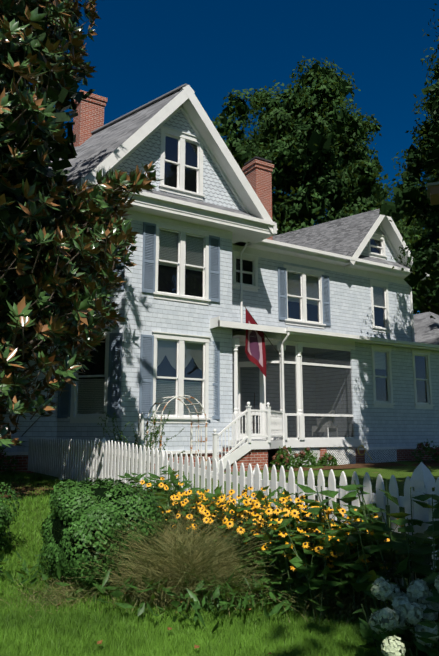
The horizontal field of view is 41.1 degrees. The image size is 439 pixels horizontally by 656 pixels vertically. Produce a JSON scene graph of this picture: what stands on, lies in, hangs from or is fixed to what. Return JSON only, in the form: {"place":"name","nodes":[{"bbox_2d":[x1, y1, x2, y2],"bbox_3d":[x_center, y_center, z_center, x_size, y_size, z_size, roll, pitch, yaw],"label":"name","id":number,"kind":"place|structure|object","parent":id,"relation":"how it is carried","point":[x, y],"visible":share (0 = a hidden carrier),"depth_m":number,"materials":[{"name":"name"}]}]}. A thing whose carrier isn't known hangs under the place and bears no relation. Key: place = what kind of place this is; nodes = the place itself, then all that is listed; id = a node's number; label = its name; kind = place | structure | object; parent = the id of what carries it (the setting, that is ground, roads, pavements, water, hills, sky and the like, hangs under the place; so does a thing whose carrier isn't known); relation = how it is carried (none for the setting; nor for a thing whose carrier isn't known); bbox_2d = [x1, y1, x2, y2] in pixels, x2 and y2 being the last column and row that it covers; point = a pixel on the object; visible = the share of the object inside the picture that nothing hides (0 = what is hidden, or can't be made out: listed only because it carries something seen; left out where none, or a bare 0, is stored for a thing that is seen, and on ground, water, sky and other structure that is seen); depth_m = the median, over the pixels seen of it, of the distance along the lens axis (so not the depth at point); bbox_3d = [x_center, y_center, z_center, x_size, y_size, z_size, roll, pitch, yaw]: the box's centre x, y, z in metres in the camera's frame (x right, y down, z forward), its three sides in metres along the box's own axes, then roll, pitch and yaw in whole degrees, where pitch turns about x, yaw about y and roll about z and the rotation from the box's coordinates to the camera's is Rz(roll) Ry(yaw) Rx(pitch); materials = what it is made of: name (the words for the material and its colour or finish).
{"place":"outdoors","nodes":[
{"label":"outdoors","id":0,"kind":"place"},
{"bbox_2d":[0,450,438,655],"bbox_3d":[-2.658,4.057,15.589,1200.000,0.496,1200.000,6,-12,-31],"label":"ground","id":1,"kind":"structure","parent":0,"point":[400,473],"depth_m":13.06,"materials":[{"name":"green plant"}]},
{"bbox_2d":[0,482,20,552],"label":"boxwood bush","id":2,"kind":"object","parent":1,"relation":"on","point":[6,515],"depth_m":6.54,"materials":[{"name":"green plant"}]},
{"bbox_2d":[0,482,59,501],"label":"mulch bed","id":3,"kind":"object","parent":1,"relation":"on","point":[25,491],"depth_m":10.76,"materials":[{"name":"brown soil"}]},
{"bbox_2d":[0,0,163,453],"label":"magnolia tree","id":4,"kind":"object","parent":1,"relation":"on","point":[84,315],"depth_m":10.52,"materials":[{"name":"green plant"}]},
{"bbox_2d":[0,0,94,381],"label":"magnolia tree inner leaves","id":5,"kind":"object","parent":4,"relation":"attached to","point":[66,151],"visible":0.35,"depth_m":11.25,"materials":[{"name":"green plant"}]},
{"bbox_2d":[39,477,165,587],"bbox_3d":[-1.163,1.977,5.808,1.202,0.969,1.460,6,-12,-31],"label":"boxwood bush","id":6,"kind":"object","parent":1,"relation":"on","point":[72,499],"depth_m":5.36,"materials":[{"name":"green plant"}]},
{"bbox_2d":[97,410,184,480],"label":"rose leaves","id":7,"kind":"object","parent":1,"relation":"on","point":[145,437],"visible":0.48,"depth_m":13.18,"materials":[{"name":"green plant"}]},
{"bbox_2d":[48,575,272,654],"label":"fallen leaves","id":8,"kind":"object","parent":1,"relation":"on","point":[169,628],"visible":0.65,"depth_m":4.08,"materials":[{"name":"brown plant"}]},
{"bbox_2d":[0,548,329,632],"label":"bed edge weeds","id":9,"kind":"object","parent":1,"relation":"on","point":[216,593],"visible":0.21,"depth_m":4.81,"materials":[{"name":"green plant"}]},
{"bbox_2d":[138,395,206,479],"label":"garden arch","id":10,"kind":"structure","parent":1,"relation":"on","point":[140,431],"depth_m":13.87,"materials":[{"name":"metal"}]},
{"bbox_2d":[0,483,389,624],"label":"tall grass clumps","id":11,"kind":"object","parent":1,"relation":"on","point":[171,554],"visible":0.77,"depth_m":5.04,"materials":[{"name":"green plant"}]},
{"bbox_2d":[0,83,438,472],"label":"house","id":12,"kind":"structure","parent":1,"relation":"on","point":[200,217],"depth_m":17.98,"materials":[{"name":"white wood"}]},
{"bbox_2d":[0,439,438,475],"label":"porch shrub leaves","id":13,"kind":"object","parent":1,"relation":"on","point":[301,460],"visible":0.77,"depth_m":17.87,"materials":[{"name":"green plant"}]},
{"bbox_2d":[0,443,438,465],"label":"shrubs","id":14,"kind":"object","parent":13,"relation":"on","point":[329,458],"visible":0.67,"depth_m":18.07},
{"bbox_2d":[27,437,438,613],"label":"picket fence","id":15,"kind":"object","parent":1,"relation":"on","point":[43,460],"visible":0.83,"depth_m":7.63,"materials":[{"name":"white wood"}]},
{"bbox_2d":[173,549,334,613],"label":"plants","id":16,"kind":"object","parent":1,"relation":"on","point":[265,600],"visible":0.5,"depth_m":4.90,"materials":[{"name":"green plant"}]},
{"bbox_2d":[117,465,397,623],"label":"flower bed leaves","id":17,"kind":"object","parent":1,"relation":"on","point":[163,498],"visible":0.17,"depth_m":5.06,"materials":[{"name":"green plant"}]},
{"bbox_2d":[140,475,403,571],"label":"yellow flowers","id":18,"kind":"object","parent":17,"relation":"on","point":[202,510],"visible":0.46,"depth_m":5.39,"materials":[{"name":"yellow plant"}]},
{"bbox_2d":[212,56,406,237],"bbox_3d":[4.860,-4.232,38.100,15.338,24.994,20.808,1,-10,-5],"label":"tree","id":19,"kind":"object","parent":1,"relation":"on","point":[339,165],"depth_m":31.94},
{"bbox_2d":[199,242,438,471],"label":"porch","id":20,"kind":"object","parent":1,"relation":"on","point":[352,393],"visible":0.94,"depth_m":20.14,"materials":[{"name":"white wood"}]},
{"bbox_2d":[244,305,280,376],"bbox_3d":[1.402,0.456,18.462,1.563,2.230,0.130,6,-12,-32],"label":"flag","id":21,"kind":"object","parent":20,"relation":"attached to","point":[255,351],"visible":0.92,"depth_m":18.27,"materials":[{"name":"red fabric"}]},
{"bbox_2d":[272,480,438,655],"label":"plant","id":22,"kind":"object","parent":1,"relation":"on","point":[421,549],"depth_m":4.43,"materials":[{"name":"green plant"}]},
{"bbox_2d":[369,576,438,655],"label":"hydrangea flowers","id":23,"kind":"object","parent":22,"relation":"on","point":[403,611],"visible":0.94,"depth_m":3.62,"materials":[{"name":"white plant"}]},
{"bbox_2d":[364,3,438,318],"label":"oak tree","id":24,"kind":"object","parent":1,"relation":"on","point":[429,176],"depth_m":15.04,"materials":[{"name":"green plant"}]},
{"bbox_2d":[379,64,438,303],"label":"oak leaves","id":25,"kind":"object","parent":1,"relation":"on","point":[396,207],"visible":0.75,"depth_m":15.40,"materials":[{"name":"green plant"}]},
{"bbox_2d":[392,215,438,314],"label":"tree","id":26,"kind":"object","parent":1,"relation":"on","point":[415,300],"depth_m":34.51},
{"bbox_2d":[26,0,438,314],"label":"sky","id":27,"kind":"structure","parent":0,"point":[141,51],"materials":[{"name":"blue"}]},
{"bbox_2d":[253,393,372,460],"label":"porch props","id":28,"kind":"object","parent":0,"point":[358,447],"visible":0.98,"depth_m":19.96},
{"bbox_2d":[268,461,438,471],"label":"foundation bed ground","id":29,"kind":"structure","parent":0,"point":[366,465],"depth_m":18.64,"materials":[{"name":"brown soil"}]},
{"bbox_2d":[427,182,438,204],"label":"neighbour eave","id":30,"kind":"object","parent":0,"point":[433,191],"visible":1,"depth_m":8.85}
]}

